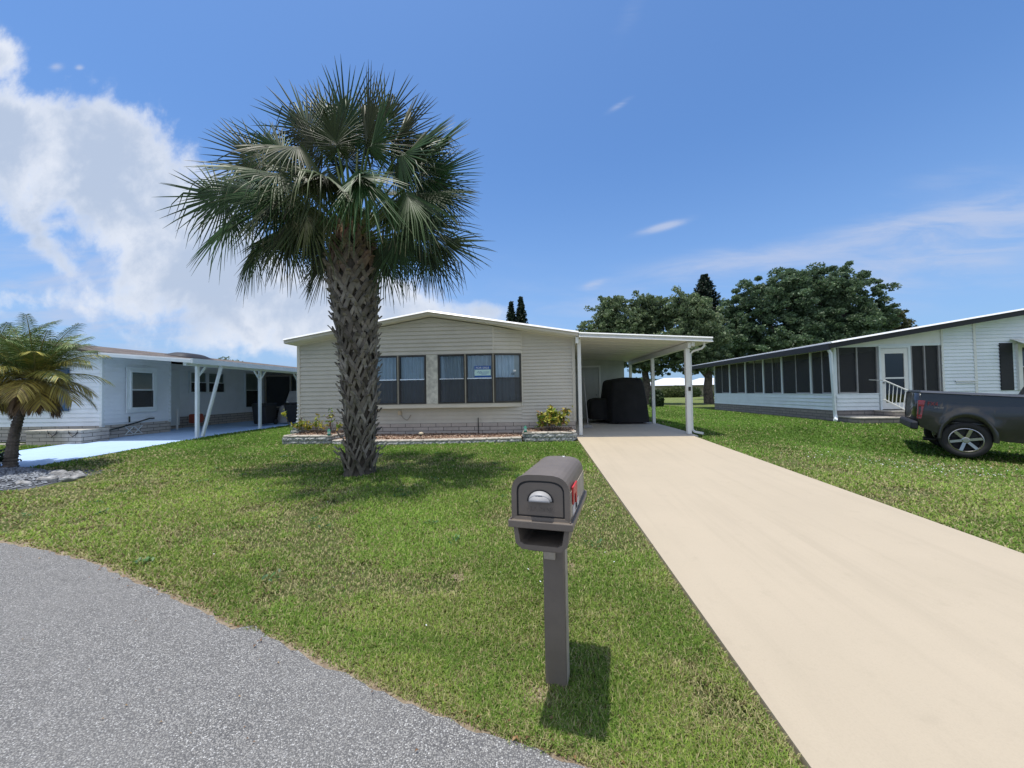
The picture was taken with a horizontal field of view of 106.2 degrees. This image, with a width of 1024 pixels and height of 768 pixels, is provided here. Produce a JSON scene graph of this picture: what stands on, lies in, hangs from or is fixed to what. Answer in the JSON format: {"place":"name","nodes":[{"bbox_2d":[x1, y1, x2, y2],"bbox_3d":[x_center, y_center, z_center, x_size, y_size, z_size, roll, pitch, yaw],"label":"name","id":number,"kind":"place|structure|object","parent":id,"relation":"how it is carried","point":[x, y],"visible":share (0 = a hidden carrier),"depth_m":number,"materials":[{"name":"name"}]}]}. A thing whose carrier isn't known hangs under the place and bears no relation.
{"place":"outdoors","nodes":[
{"label":"outdoors","id":0,"kind":"place"},
{"bbox_2d":[1,440,181,467],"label":"neighbour driveway","id":1,"kind":"structure","parent":0,"point":[41,456],"depth_m":9.16,"materials":[{"name":"blue paint"}]},
{"bbox_2d":[104,421,296,440],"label":"neighbour carport slab","id":2,"kind":"structure","parent":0,"point":[185,433],"depth_m":12.71,"materials":[{"name":"blue paint"}]},
{"bbox_2d":[176,409,177,429],"bbox_3d":[-12.055,1.275,13.844,0.065,0.740,0.065,-1,-1,4],"label":"white pipe","id":3,"kind":"object","parent":2,"relation":"on","point":[176,419],"visible":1,"depth_m":13.82,"materials":[{"name":"paint"}]},
{"bbox_2d":[189,414,203,422],"bbox_3d":[-12.111,1.322,14.783,0.370,0.350,0.370,-1,-1,4],"label":"hose reel","id":4,"kind":"object","parent":2,"relation":"on","point":[191,418],"visible":0.59,"depth_m":14.61,"materials":[{"name":"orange plastic"}]},
{"bbox_2d":[98,352,296,437],"bbox_3d":[-10.507,0.385,16.148,4.240,2.590,11.050,-1,-1,4],"label":"carport","id":5,"kind":"object","parent":2,"relation":"on","point":[206,363],"visible":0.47,"depth_m":11.27,"materials":[{"name":"white metal"}]},
{"bbox_2d":[251,403,277,423],"bbox_3d":[-9.787,1.185,15.223,0.607,0.857,0.733,-1,-1,4],"label":"wheeled bin","id":6,"kind":"object","parent":2,"relation":"on","point":[268,413],"visible":0.89,"depth_m":14.95,"materials":[{"name":"black plastic"}]},
{"bbox_2d":[277,405,286,422],"bbox_3d":[-9.341,1.211,15.776,0.473,0.720,0.360,-1,-1,4],"label":"white bag","id":7,"kind":"object","parent":2,"relation":"on","point":[281,419],"visible":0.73,"depth_m":15.62,"materials":[{"name":"grey plastic"}]},
{"bbox_2d":[284,402,296,422],"bbox_3d":[-9.002,1.188,15.976,0.607,0.857,0.733,-1,-1,-8],"label":"wheeled bin","id":8,"kind":"object","parent":2,"relation":"on","point":[291,409],"visible":0.45,"depth_m":15.67,"materials":[{"name":"black plastic"}]},
{"bbox_2d":[286,391,295,402],"bbox_3d":[-9.065,0.608,15.823,0.450,0.662,0.190,-1,-1,4],"label":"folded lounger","id":9,"kind":"object","parent":8,"relation":"on","point":[291,397],"visible":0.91,"depth_m":15.82,"materials":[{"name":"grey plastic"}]},
{"bbox_2d":[0,543,584,767],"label":"road","id":10,"kind":"structure","parent":0,"point":[60,700],"depth_m":1.84,"materials":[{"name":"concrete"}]},
{"bbox_2d":[13,539,625,767],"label":"fallen leaves","id":11,"kind":"object","parent":10,"relation":"on","point":[551,717],"visible":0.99,"depth_m":1.88,"materials":[{"name":"brown plant"}]},
{"bbox_2d":[0,397,1023,767],"bbox_3d":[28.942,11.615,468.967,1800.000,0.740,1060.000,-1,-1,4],"label":"lawn","id":12,"kind":"structure","parent":0,"point":[680,401],"depth_m":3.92,"materials":[{"name":"plant"}]},
{"bbox_2d":[14,480,31,484],"bbox_3d":[-7.696,1.571,6.028,0.269,0.139,0.128,-1,-1,4],"label":"edging rock","id":13,"kind":"object","parent":12,"relation":"on","point":[23,482],"visible":0.62,"depth_m":6.01,"materials":[{"name":"white stone"}]},
{"bbox_2d":[0,319,78,413],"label":"feather palm","id":14,"kind":"object","parent":12,"relation":"on","point":[46,326],"visible":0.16,"depth_m":7.20,"materials":[{"name":"green plant"}]},
{"bbox_2d":[35,475,58,482],"bbox_3d":[-7.550,1.566,6.247,0.290,0.153,0.144,-1,-1,-16],"label":"edging rock","id":15,"kind":"object","parent":12,"relation":"on","point":[51,478],"visible":0.69,"depth_m":6.22,"materials":[{"name":"grey stone"}]},
{"bbox_2d":[0,465,113,492],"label":"gravel","id":16,"kind":"structure","parent":12,"relation":"on","point":[9,476],"depth_m":6.27,"materials":[{"name":"grey gravel"}]},
{"bbox_2d":[0,448,21,464],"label":"dark groundcover","id":17,"kind":"object","parent":16,"relation":"on","point":[2,456],"visible":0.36,"depth_m":7.12,"materials":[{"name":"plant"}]},
{"bbox_2d":[48,470,66,476],"bbox_3d":[-7.757,1.566,6.577,0.386,0.202,0.195,-1,-1,4],"label":"edging rock","id":18,"kind":"object","parent":12,"relation":"on","point":[58,472],"visible":0.39,"depth_m":6.54,"materials":[{"name":"grey stone"}]},
{"bbox_2d":[0,313,115,467],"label":"feather palm","id":19,"kind":"object","parent":12,"relation":"on","point":[43,393],"visible":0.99,"depth_m":7.00,"materials":[{"name":"green plant"}]},
{"bbox_2d":[24,428,109,445],"bbox_3d":[-12.296,1.507,10.652,1.660,0.500,0.710,-1,-1,4],"label":"brick planter","id":20,"kind":"object","parent":12,"relation":"on","point":[60,437],"visible":0.79,"depth_m":10.35,"materials":[{"name":"brick"}]},
{"bbox_2d":[60,475,77,481],"bbox_3d":[-7.272,1.560,6.325,0.202,0.140,0.164,-1,-1,4],"label":"edging rock","id":21,"kind":"object","parent":12,"relation":"on","point":[68,478],"visible":0.82,"depth_m":6.28,"materials":[{"name":"grey stone"}]},
{"bbox_2d":[59,470,85,478],"bbox_3d":[-7.414,1.560,6.492,0.298,0.199,0.249,-1,-1,4],"label":"edging rock","id":22,"kind":"object","parent":12,"relation":"on","point":[79,474],"visible":0.56,"depth_m":6.47,"materials":[{"name":"grey stone"}]},
{"bbox_2d":[0,337,296,441],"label":"manufactured house","id":23,"kind":"structure","parent":12,"relation":"on","point":[160,392],"depth_m":12.34,"materials":[{"name":"white plastic"}]},
{"bbox_2d":[109,416,154,430],"bbox_3d":[-11.842,1.183,11.309,0.563,0.398,2.316,-2,-1,25],"label":"garden hose","id":24,"kind":"object","parent":23,"relation":"attached to","point":[130,424],"visible":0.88,"depth_m":11.71,"materials":[{"name":"rubber"}]},
{"bbox_2d":[125,425,142,434],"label":"vent block","id":25,"kind":"structure","parent":23,"relation":"attached to","point":[135,432],"depth_m":11.85,"materials":[{"name":"white paint"}]},
{"bbox_2d":[130,370,154,408],"bbox_3d":[-11.622,0.187,12.087,0.080,1.180,0.760,-1,-1,4],"label":"window","id":26,"kind":"structure","parent":23,"relation":"in","point":[142,383],"depth_m":12.08,"materials":[{"name":"glass"}]},
{"bbox_2d":[171,370,179,425],"bbox_3d":[-12.608,0.515,14.120,0.030,2.050,0.850,-1,-1,4],"label":"door","id":27,"kind":"structure","parent":23,"relation":"in","point":[175,375],"depth_m":14.36,"materials":[{"name":"white paint"}]},
{"bbox_2d":[188,371,207,392],"bbox_3d":[-12.528,-0.063,15.355,0.080,0.860,0.800,-1,-1,4],"label":"window","id":28,"kind":"structure","parent":23,"relation":"in","point":[191,374],"depth_m":15.43,"materials":[{"name":"glass"}]},
{"bbox_2d":[208,372,224,392],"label":"window","id":29,"kind":"structure","parent":23,"relation":"in","point":[211,376],"depth_m":16.20,"materials":[{"name":"white paint"}]},
{"bbox_2d":[244,372,257,407],"bbox_3d":[-12.345,0.299,18.242,0.080,1.660,0.900,-1,-1,4],"label":"window","id":30,"kind":"structure","parent":23,"relation":"in","point":[250,379],"depth_m":18.13,"materials":[{"name":"glass"}]},
{"bbox_2d":[264,374,295,418],"bbox_3d":[-10.342,0.641,20.316,3.750,2.400,2.700,-1,-1,4],"label":"screened room","id":31,"kind":"object","parent":12,"relation":"on","point":[278,389],"visible":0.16,"depth_m":19.08,"materials":[{"name":"black paint"}]},
{"bbox_2d":[0,537,600,767],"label":"soil edge","id":32,"kind":"object","parent":12,"relation":"on","point":[325,665],"visible":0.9,"depth_m":2.08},
{"bbox_2d":[2,452,602,581],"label":"lawn weeds","id":33,"kind":"object","parent":12,"relation":"on","point":[152,559],"visible":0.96,"depth_m":4.61,"materials":[{"name":"green plant"}]},
{"bbox_2d":[282,432,344,444],"bbox_3d":[-5.095,1.404,9.992,1.383,0.224,1.026,-1,-1,4],"label":"raised planter","id":34,"kind":"object","parent":12,"relation":"on","point":[306,439],"visible":0.77,"depth_m":9.52,"materials":[{"name":"stone"}]},
{"bbox_2d":[291,430,343,434],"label":"mulch","id":35,"kind":"object","parent":34,"relation":"on","point":[313,432],"visible":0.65,"depth_m":10.11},
{"bbox_2d":[290,425,307,433],"bbox_3d":[-5.768,1.313,10.422,0.430,0.408,0.312,-1,-1,4],"label":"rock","id":36,"kind":"object","parent":35,"relation":"on","point":[294,430],"visible":0.31,"depth_m":10.30,"materials":[{"name":"stone"}]},
{"bbox_2d":[291,417,312,432],"bbox_3d":[-5.520,1.097,10.100,0.625,0.466,0.337,-1,-1,-15],"label":"croton shrub","id":37,"kind":"object","parent":35,"relation":"on","point":[300,425],"visible":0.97,"depth_m":10.08,"materials":[{"name":"yellow plant"}]},
{"bbox_2d":[308,413,328,432],"bbox_3d":[-5.050,1.039,10.034,0.525,0.560,0.260,-1,-1,10],"label":"croton shrub","id":38,"kind":"object","parent":35,"relation":"on","point":[317,424],"visible":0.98,"depth_m":10.01,"materials":[{"name":"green plant"}]},
{"bbox_2d":[325,408,342,432],"bbox_3d":[-4.633,0.968,10.095,0.501,0.693,0.314,-1,-1,4],"label":"croton shrub","id":39,"kind":"object","parent":35,"relation":"on","point":[337,426],"visible":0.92,"depth_m":10.05,"materials":[{"name":"green plant"}]},
{"bbox_2d":[157,54,495,476],"bbox_3d":[-3.061,-2.067,6.296,5.196,7.324,4.250,0,-1,-29],"label":"cabbage palm","id":40,"kind":"object","parent":12,"relation":"on","point":[353,259],"visible":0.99,"depth_m":6.13,"materials":[{"name":"green plant"}]},
{"bbox_2d":[332,436,521,445],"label":"edging wall","id":41,"kind":"structure","parent":12,"relation":"on","point":[446,440],"depth_m":9.19,"materials":[{"name":"stone"}]},
{"bbox_2d":[335,432,521,439],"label":"mulch","id":42,"kind":"object","parent":41,"relation":"on","point":[434,435],"visible":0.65,"depth_m":9.89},
{"bbox_2d":[282,310,578,433],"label":"manufactured house","id":43,"kind":"structure","parent":12,"relation":"on","point":[429,380],"depth_m":10.26,"materials":[{"name":"beige plastic"}]},
{"bbox_2d":[376,356,397,404],"bbox_3d":[-3.402,-0.098,10.339,0.726,1.295,0.172,-1,-1,4],"label":"window","id":44,"kind":"structure","parent":43,"relation":"in","point":[388,388],"depth_m":10.27,"materials":[{"name":"grey glass"}]},
{"bbox_2d":[398,355,426,403],"bbox_3d":[-2.649,-0.112,10.293,0.734,1.295,0.171,-1,-1,4],"label":"window","id":45,"kind":"structure","parent":43,"relation":"in","point":[412,385],"depth_m":10.23,"materials":[{"name":"grey glass"}]},
{"bbox_2d":[438,354,464,403],"bbox_3d":[-1.590,-0.132,10.228,0.714,1.295,0.171,-1,-1,4],"label":"window","id":46,"kind":"structure","parent":43,"relation":"in","point":[451,384],"depth_m":10.17,"materials":[{"name":"grey glass"}]},
{"bbox_2d":[466,353,492,402],"bbox_3d":[-0.852,-0.146,10.183,0.716,1.295,0.172,-1,-1,4],"label":"window","id":47,"kind":"structure","parent":43,"relation":"in","point":[478,389],"depth_m":10.12,"materials":[{"name":"grey glass"}]},
{"bbox_2d":[474,366,490,376],"bbox_3d":[-0.774,-0.327,10.129,0.430,0.300,0.013,-1,-1,4],"label":"window sign","id":48,"kind":"object","parent":43,"relation":"attached to","point":[482,371],"visible":1,"depth_m":10.13,"materials":[{"name":"blue paper"}]},
{"bbox_2d":[494,353,521,402],"bbox_3d":[-0.110,-0.158,10.229,0.725,1.295,0.339,-1,-1,4],"label":"window","id":49,"kind":"structure","parent":43,"relation":"in","point":[507,387],"depth_m":10.22,"materials":[{"name":"grey glass"}]},
{"bbox_2d":[506,301,515,321],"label":"norfolk pine","id":50,"kind":"object","parent":12,"relation":"on","point":[510,316],"visible":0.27,"depth_m":50.05,"materials":[{"name":"green plant"}]},
{"bbox_2d":[452,563,587,725],"bbox_3d":[0.038,1.472,2.401,1.135,0.049,1.491,-1,-1,4],"label":"soil patch","id":51,"kind":"object","parent":12,"relation":"on","point":[533,687],"visible":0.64,"depth_m":1.84,"materials":[{"name":"brown soil"}]},
{"bbox_2d":[514,296,527,323],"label":"norfolk pine","id":52,"kind":"object","parent":12,"relation":"on","point":[521,314],"visible":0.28,"depth_m":50.46,"materials":[{"name":"green plant"}]},
{"bbox_2d":[508,456,586,687],"bbox_3d":[0.204,0.962,1.878,0.278,1.146,0.577,-1,-1,17],"label":"mailbox","id":53,"kind":"object","parent":12,"relation":"on","point":[548,495],"visible":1,"depth_m":1.74,"materials":[{"name":"plastic"}]},
{"bbox_2d":[518,482,562,517],"bbox_3d":[0.119,0.492,1.633,0.195,0.141,0.042,-1,-1,17],"label":"door","id":54,"kind":"structure","parent":53,"relation":"in","point":[534,498],"depth_m":1.63,"materials":[{"name":"plastic"}]},
{"bbox_2d":[522,429,576,441],"bbox_3d":[0.947,1.292,9.711,1.381,0.224,0.852,-1,-1,4],"label":"raised planter","id":55,"kind":"object","parent":12,"relation":"on","point":[544,436],"visible":0.99,"depth_m":9.34,"materials":[{"name":"stone"}]},
{"bbox_2d":[527,427,573,431],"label":"mulch","id":56,"kind":"object","parent":55,"relation":"on","point":[534,429],"visible":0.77,"depth_m":9.89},
{"bbox_2d":[535,405,572,430],"bbox_3d":[1.052,0.859,9.739,0.980,0.697,0.571,-1,-1,4],"label":"croton shrub","id":57,"kind":"object","parent":56,"relation":"on","point":[549,416],"visible":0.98,"depth_m":9.68,"materials":[{"name":"yellow plant"}]},
{"bbox_2d":[575,295,647,367],"bbox_3d":[7.980,-2.678,31.710,5.936,9.436,5.028,-2,-2,31],"label":"oak tree","id":58,"kind":"object","parent":12,"relation":"on","point":[608,317],"visible":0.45,"depth_m":30.63,"materials":[{"name":"green plant"}]},
{"bbox_2d":[213,450,1021,625],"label":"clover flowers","id":59,"kind":"object","parent":12,"relation":"on","point":[872,463],"visible":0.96,"depth_m":6.67,"materials":[{"name":"plant"}]},
{"bbox_2d":[618,290,672,403],"bbox_3d":[11.415,-2.939,32.317,4.895,9.886,4.965,0,-1,-26],"label":"oak tree","id":60,"kind":"object","parent":12,"relation":"on","point":[648,308],"visible":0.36,"depth_m":31.48,"materials":[{"name":"green plant"}]},
{"bbox_2d":[649,389,664,406],"bbox_3d":[9.907,0.992,26.433,1.114,1.298,1.118,-2,-2,31],"label":"hedge bush","id":61,"kind":"object","parent":12,"relation":"on","point":[659,399],"visible":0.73,"depth_m":26.09,"materials":[{"name":"green plant"}]},
{"bbox_2d":[661,385,684,397],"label":"hedge bush","id":62,"kind":"object","parent":12,"relation":"on","point":[672,392],"visible":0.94,"depth_m":56.71,"materials":[{"name":"green plant"}]},
{"bbox_2d":[650,378,714,396],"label":"house","id":63,"kind":"structure","parent":12,"relation":"on","point":[660,384],"depth_m":61.61,"materials":[{"name":"beige paint"}]},
{"bbox_2d":[680,386,701,396],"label":"hedge bush","id":64,"kind":"object","parent":12,"relation":"on","point":[697,392],"visible":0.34,"depth_m":57.48,"materials":[{"name":"green plant"}]},
{"bbox_2d":[653,285,732,403],"bbox_3d":[14.111,-2.878,30.013,6.712,9.538,4.866,-1,-1,4],"label":"oak tree","id":65,"kind":"object","parent":12,"relation":"on","point":[689,314],"visible":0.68,"depth_m":29.39,"materials":[{"name":"green plant"}]},
{"bbox_2d":[691,274,726,349],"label":"norfolk pine","id":66,"kind":"object","parent":12,"relation":"on","point":[704,285],"visible":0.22,"depth_m":43.39,"materials":[{"name":"green plant"}]},
{"bbox_2d":[713,260,902,375],"bbox_3d":[27.390,-4.886,36.107,16.839,13.402,8.656,-1,-1,4],"label":"oak tree","id":67,"kind":"object","parent":12,"relation":"on","point":[835,304],"visible":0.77,"depth_m":34.80,"materials":[{"name":"green plant"}]},
{"bbox_2d":[714,343,941,421],"bbox_3d":[12.756,0.138,17.064,3.432,2.750,8.770,-1,-1,4],"label":"screened porch","id":68,"kind":"object","parent":12,"relation":"on","point":[798,385],"visible":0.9,"depth_m":13.15,"materials":[{"name":"white paint"}]},
{"bbox_2d":[881,348,908,408],"bbox_3d":[12.680,-0.179,12.726,0.850,2.010,0.090,-1,-1,4],"label":"door","id":69,"kind":"structure","parent":68,"relation":"in","point":[894,361],"depth_m":12.75,"materials":[{"name":"white paint"}]},
{"bbox_2d":[683,308,1023,421],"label":"manufactured house","id":70,"kind":"structure","parent":12,"relation":"on","point":[982,354],"depth_m":12.57,"materials":[{"name":"white plastic"}]},
{"bbox_2d":[1015,344,1023,389],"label":"window","id":71,"kind":"structure","parent":70,"relation":"in","point":[1019,348],"depth_m":12.45,"materials":[{"name":"white paint"}]},
{"bbox_2d":[838,410,904,423],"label":"brick steps","id":72,"kind":"structure","parent":12,"relation":"on","point":[887,416],"depth_m":12.02,"materials":[{"name":"stone"}]},
{"bbox_2d":[869,379,907,409],"bbox_3d":[11.973,0.351,12.238,0.363,1.033,0.927,0,-2,-41],"label":"handrail","id":73,"kind":"object","parent":72,"relation":"on","point":[897,386],"visible":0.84,"depth_m":12.11,"materials":[{"name":"white metal"}]},
{"bbox_2d":[875,302,917,329],"bbox_3d":[37.358,-3.178,37.563,7.141,9.650,4.512,-1,-1,17],"label":"oak tree","id":74,"kind":"object","parent":12,"relation":"on","point":[906,322],"visible":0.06,"depth_m":36.59,"materials":[{"name":"green plant"}]},
{"bbox_2d":[899,387,1023,457],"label":"pickup truck","id":75,"kind":"object","parent":12,"relation":"on","point":[966,424],"visible":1,"depth_m":7.86,"materials":[{"name":"grey paint"}]},
{"bbox_2d":[0,0,1023,379],"label":"sky","id":76,"kind":"structure","parent":0,"point":[652,147],"materials":[{"name":"blue"}]},
{"bbox_2d":[576,418,697,436],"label":"carport slab","id":77,"kind":"structure","parent":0,"point":[600,428],"depth_m":10.86,"materials":[{"name":"grey concrete"}]},
{"bbox_2d":[583,377,591,427],"bbox_3d":[2.315,0.554,11.857,0.250,1.556,0.253,-1,-1,4],"label":"broom","id":78,"kind":"object","parent":77,"relation":"on","point":[587,426],"visible":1,"depth_m":11.81,"materials":[{"name":"grey plastic"}]},
{"bbox_2d":[575,359,623,417],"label":"storage shed","id":79,"kind":"structure","parent":77,"relation":"on","point":[595,374],"depth_m":15.92,"materials":[{"name":"white paint"}]},
{"bbox_2d":[575,369,598,417],"bbox_3d":[3.071,0.396,15.910,1.070,2.020,0.088,-1,-1,4],"label":"door","id":80,"kind":"structure","parent":79,"relation":"in","point":[591,376],"depth_m":15.92,"materials":[{"name":"metal"}]},
{"bbox_2d":[586,377,649,422],"bbox_3d":[3.700,0.565,13.898,1.996,1.564,2.231,-1,-1,4],"label":"covered golf cart","id":81,"kind":"object","parent":77,"relation":"on","point":[622,400],"visible":0.97,"depth_m":12.85,"materials":[{"name":"black fabric"}]},
{"bbox_2d":[575,332,712,434],"bbox_3d":[3.529,0.045,12.904,3.375,2.651,6.610,-1,-1,4],"label":"carport","id":82,"kind":"object","parent":77,"relation":"on","point":[630,349],"visible":0.85,"depth_m":10.19,"materials":[{"name":"white paint"}]},
{"bbox_2d":[577,436,1023,767],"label":"driveway","id":83,"kind":"structure","parent":0,"point":[849,629],"depth_m":2.49,"materials":[{"name":"beige paint"}]}
]}

